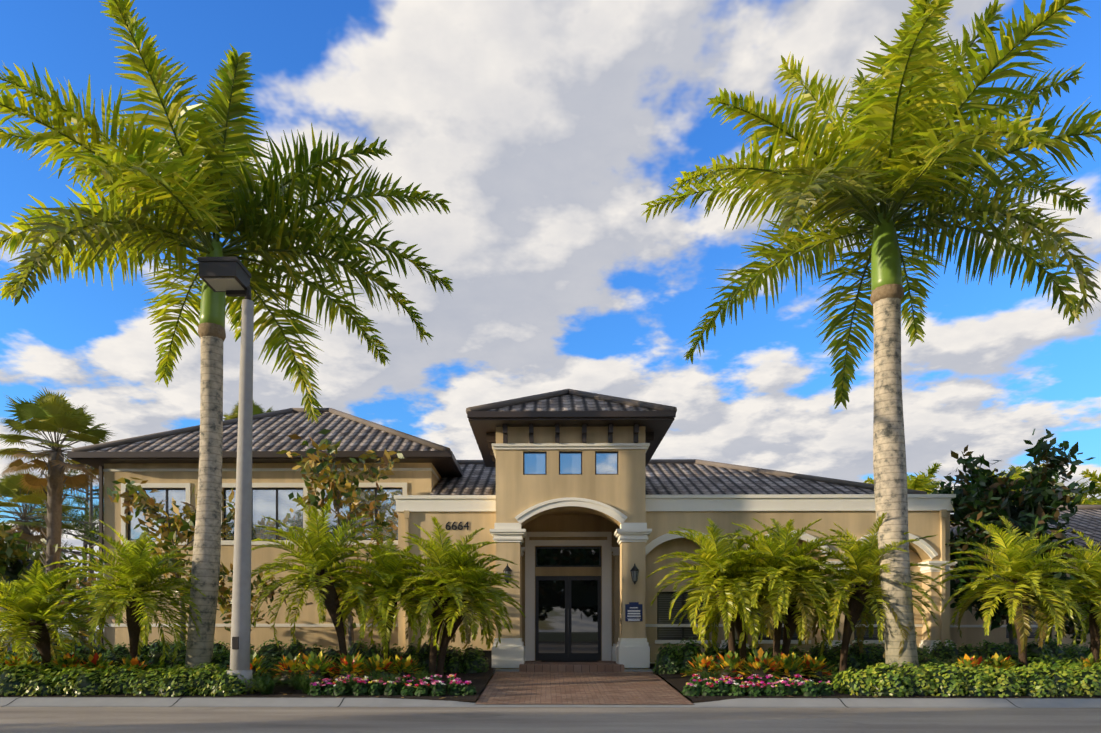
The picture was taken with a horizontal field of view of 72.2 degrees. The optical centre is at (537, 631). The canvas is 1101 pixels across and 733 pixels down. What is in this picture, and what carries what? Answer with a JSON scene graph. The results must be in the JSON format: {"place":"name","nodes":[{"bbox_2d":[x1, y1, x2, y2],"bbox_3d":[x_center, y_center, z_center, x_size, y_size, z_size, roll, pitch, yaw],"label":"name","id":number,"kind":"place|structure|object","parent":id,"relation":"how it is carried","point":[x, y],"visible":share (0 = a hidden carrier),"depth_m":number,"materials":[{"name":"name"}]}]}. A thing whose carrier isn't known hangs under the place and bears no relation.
{"place":"outdoors","nodes":[
{"label":"outdoors","id":0,"kind":"place"},
{"bbox_2d":[0,490,46,644],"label":"shrub","id":1,"kind":"object","parent":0,"point":[26,529],"visible":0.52,"depth_m":30.95,"materials":[{"name":"green plant"}]},
{"bbox_2d":[0,473,73,553],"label":"tree","id":2,"kind":"object","parent":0,"point":[4,521],"depth_m":43.69,"materials":[{"name":"green plant"}]},
{"bbox_2d":[15,445,98,645],"bbox_3d":[-23.910,-4.371,40.485,7.862,11.441,7.865,0,0,1],"label":"pine","id":3,"kind":"object","parent":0,"point":[79,501],"depth_m":39.83,"materials":[{"name":"green plant"}]},
{"bbox_2d":[19,467,98,646],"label":"pine","id":4,"kind":"object","parent":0,"point":[81,527],"depth_m":44.05,"materials":[{"name":"green plant"}]},
{"bbox_2d":[77,439,118,545],"bbox_3d":[-19.578,-4.051,38.375,6.758,10.811,5.673,0,0,1],"label":"tree","id":5,"kind":"object","parent":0,"point":[88,533],"depth_m":37.57,"materials":[{"name":"green plant"}]},
{"bbox_2d":[223,400,278,419],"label":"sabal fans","id":6,"kind":"object","parent":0,"point":[257,409],"visible":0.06,"depth_m":33.83,"materials":[{"name":"green plant"}]},
{"bbox_2d":[0,632,698,707],"bbox_3d":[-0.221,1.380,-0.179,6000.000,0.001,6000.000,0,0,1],"label":"ground","id":7,"kind":"structure","parent":0,"point":[671,685],"depth_m":16.70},
{"bbox_2d":[0,697,1100,707],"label":"kerb","id":8,"kind":"structure","parent":7,"relation":"on","point":[727,703],"depth_m":13.79,"materials":[{"name":"concrete"}]},
{"bbox_2d":[1,697,1019,707],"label":"kerb joints","id":9,"kind":"object","parent":8,"relation":"on","point":[344,698],"visible":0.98,"depth_m":13.82,"materials":[{"name":"grey concrete"}]},
{"bbox_2d":[0,644,1100,701],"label":"bed","id":10,"kind":"object","parent":7,"relation":"on","point":[479,681],"visible":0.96,"depth_m":14.62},
{"bbox_2d":[0,471,82,546],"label":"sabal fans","id":11,"kind":"object","parent":10,"relation":"on","point":[8,488],"visible":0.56,"depth_m":30.30,"materials":[{"name":"green plant"}]},
{"bbox_2d":[0,517,92,647],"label":"bush","id":12,"kind":"object","parent":10,"relation":"on","point":[24,560],"depth_m":27.18,"materials":[{"name":"green plant"}]},
{"bbox_2d":[18,418,93,643],"bbox_3d":[-16.516,-3.262,25.973,2.505,8.634,2.418,0,0,1],"label":"sabal trunk","id":13,"kind":"object","parent":10,"relation":"on","point":[53,503],"visible":0.65,"depth_m":25.83,"materials":[{"name":"brown plant"}]},
{"bbox_2d":[0,388,115,495],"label":"sabal fans","id":14,"kind":"object","parent":10,"relation":"on","point":[52,412],"visible":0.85,"depth_m":25.46,"materials":[{"name":"green plant"}]},
{"bbox_2d":[46,541,160,646],"bbox_3d":[-12.219,-0.768,21.011,3.331,3.495,2.522,0,0,-42],"label":"shrub","id":15,"kind":"object","parent":10,"relation":"on","point":[87,583],"depth_m":20.87,"materials":[{"name":"green plant"}]},
{"bbox_2d":[107,477,253,641],"bbox_3d":[-10.069,-1.649,21.189,3.542,5.253,3.300,0,0,1],"label":"magnolia","id":16,"kind":"object","parent":10,"relation":"on","point":[184,533],"depth_m":20.89,"materials":[{"name":"green plant"}]},
{"bbox_2d":[197,257,253,693],"bbox_3d":[-6.107,-2.954,14.902,0.830,8.452,0.900,0,0,1],"label":"lamp post","id":17,"kind":"object","parent":10,"relation":"on","point":[230,276],"visible":0.81,"depth_m":14.96,"materials":[{"name":"grey metal"}]},
{"bbox_2d":[0,0,452,669],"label":"palm tree","id":18,"kind":"object","parent":10,"relation":"on","point":[180,181],"depth_m":16.55,"materials":[{"name":"green plant"}]},
{"bbox_2d":[189,562,298,631],"bbox_3d":[-8.073,-0.488,20.760,2.947,2.940,2.867,0,0,1],"label":"shrub","id":19,"kind":"object","parent":10,"relation":"on","point":[224,608],"depth_m":20.90,"materials":[{"name":"green plant"}]},
{"bbox_2d":[277,429,403,651],"bbox_3d":[-5.424,-2.234,21.508,3.345,6.422,3.147,0,0,1],"label":"magnolia","id":20,"kind":"object","parent":10,"relation":"on","point":[344,482],"depth_m":21.20,"materials":[{"name":"green plant"}]},
{"bbox_2d":[206,668,867,693],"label":"flowering plants","id":21,"kind":"object","parent":10,"relation":"on","point":[299,682],"visible":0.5,"depth_m":15.13,"materials":[{"name":"green plant"}]},
{"bbox_2d":[0,497,1100,677],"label":"palm trees","id":22,"kind":"object","parent":10,"relation":"on","point":[803,577],"depth_m":16.81,"materials":[{"name":"green plant"}]},
{"bbox_2d":[0,636,1100,697],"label":"hedges","id":23,"kind":"object","parent":10,"relation":"on","point":[1048,671],"visible":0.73,"depth_m":15.28,"materials":[{"name":"green plant"}]},
{"bbox_2d":[0,647,1100,681],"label":"shrubs","id":24,"kind":"object","parent":10,"relation":"on","point":[763,667],"visible":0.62,"depth_m":16.18,"materials":[{"name":"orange plant"}]},
{"bbox_2d":[11,685,1094,698],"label":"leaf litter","id":25,"kind":"object","parent":10,"relation":"on","point":[474,685],"visible":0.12,"depth_m":14.43,"materials":[{"name":"brown plant"}]},
{"bbox_2d":[306,675,833,696],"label":"flower leaves","id":26,"kind":"object","parent":10,"relation":"on","point":[722,688],"visible":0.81,"depth_m":14.65,"materials":[{"name":"green plant"}]},
{"bbox_2d":[311,674,831,687],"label":"flowers","id":27,"kind":"object","parent":26,"relation":"on","point":[421,682],"visible":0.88,"depth_m":14.84,"materials":[{"name":"pink plant"}]},
{"bbox_2d":[641,0,1100,667],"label":"palm tree","id":28,"kind":"object","parent":10,"relation":"on","point":[900,145],"depth_m":15.86,"materials":[{"name":"green plant"}]},
{"bbox_2d":[863,462,954,514],"bbox_3d":[20.087,-3.799,40.770,6.627,10.305,6.605,0,0,1],"label":"tree","id":29,"kind":"object","parent":10,"relation":"on","point":[920,482],"visible":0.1,"depth_m":39.35,"materials":[{"name":"green plant"}]},
{"bbox_2d":[931,429,1095,646],"bbox_3d":[12.624,-2.118,20.171,4.488,6.192,3.789,0,0,1],"label":"magnolia","id":30,"kind":"object","parent":10,"relation":"on","point":[1032,512],"depth_m":19.86,"materials":[{"name":"green plant"}]},
{"bbox_2d":[950,456,1100,522],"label":"tree","id":31,"kind":"object","parent":10,"relation":"on","point":[1018,471],"visible":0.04,"depth_m":35.83,"materials":[{"name":"green plant"}]},
{"bbox_2d":[1029,552,1097,647],"bbox_3d":[14.535,-0.677,20.315,2.966,3.312,2.838,0,0,1],"label":"shrub","id":32,"kind":"object","parent":10,"relation":"on","point":[1070,623],"depth_m":20.49,"materials":[{"name":"green plant"}]},
{"bbox_2d":[1070,469,1100,504],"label":"tree","id":33,"kind":"object","parent":10,"relation":"on","point":[1093,476],"visible":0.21,"depth_m":35.79,"materials":[{"name":"green plant"}]},
{"bbox_2d":[67,389,1100,681],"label":"clubhouse","id":34,"kind":"structure","parent":7,"relation":"on","point":[575,505],"depth_m":22.00,"materials":[{"name":"paint"}]},
{"bbox_2d":[446,522,468,529],"bbox_3d":[-2.175,-2.853,20.334,0.636,0.231,0.016,0,0,1],"label":"house number","id":35,"kind":"object","parent":34,"relation":"attached to","point":[467,526],"visible":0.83,"depth_m":20.33,"materials":[{"name":"black metal"}]},
{"bbox_2d":[478,563,642,667],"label":"fittings","id":36,"kind":"object","parent":34,"relation":"attached to","point":[633,611],"visible":0.83,"depth_m":19.77,"materials":[{"name":"black metal"}]},
{"bbox_2d":[476,661,693,704],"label":"walkway","id":37,"kind":"structure","parent":7,"relation":"on","point":[540,682],"depth_m":16.33,"materials":[{"name":"brown brick"}]},
{"bbox_2d":[0,707,1100,732],"bbox_3d":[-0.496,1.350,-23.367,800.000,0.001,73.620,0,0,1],"label":"road","id":38,"kind":"structure","parent":0,"point":[462,720],"depth_m":11.47,"materials":[{"name":"grey asphalt"}]},
{"bbox_2d":[0,0,1100,631],"label":"sky","id":39,"kind":"structure","parent":0,"point":[546,127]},
{"bbox_2d":[493,669,652,674],"bbox_3d":[0.916,1.060,19.339,4.110,0.180,0.160,0,0,1],"label":"column base","id":40,"kind":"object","parent":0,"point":[625,670],"depth_m":19.28,"materials":[{"name":"stone"}]}
]}

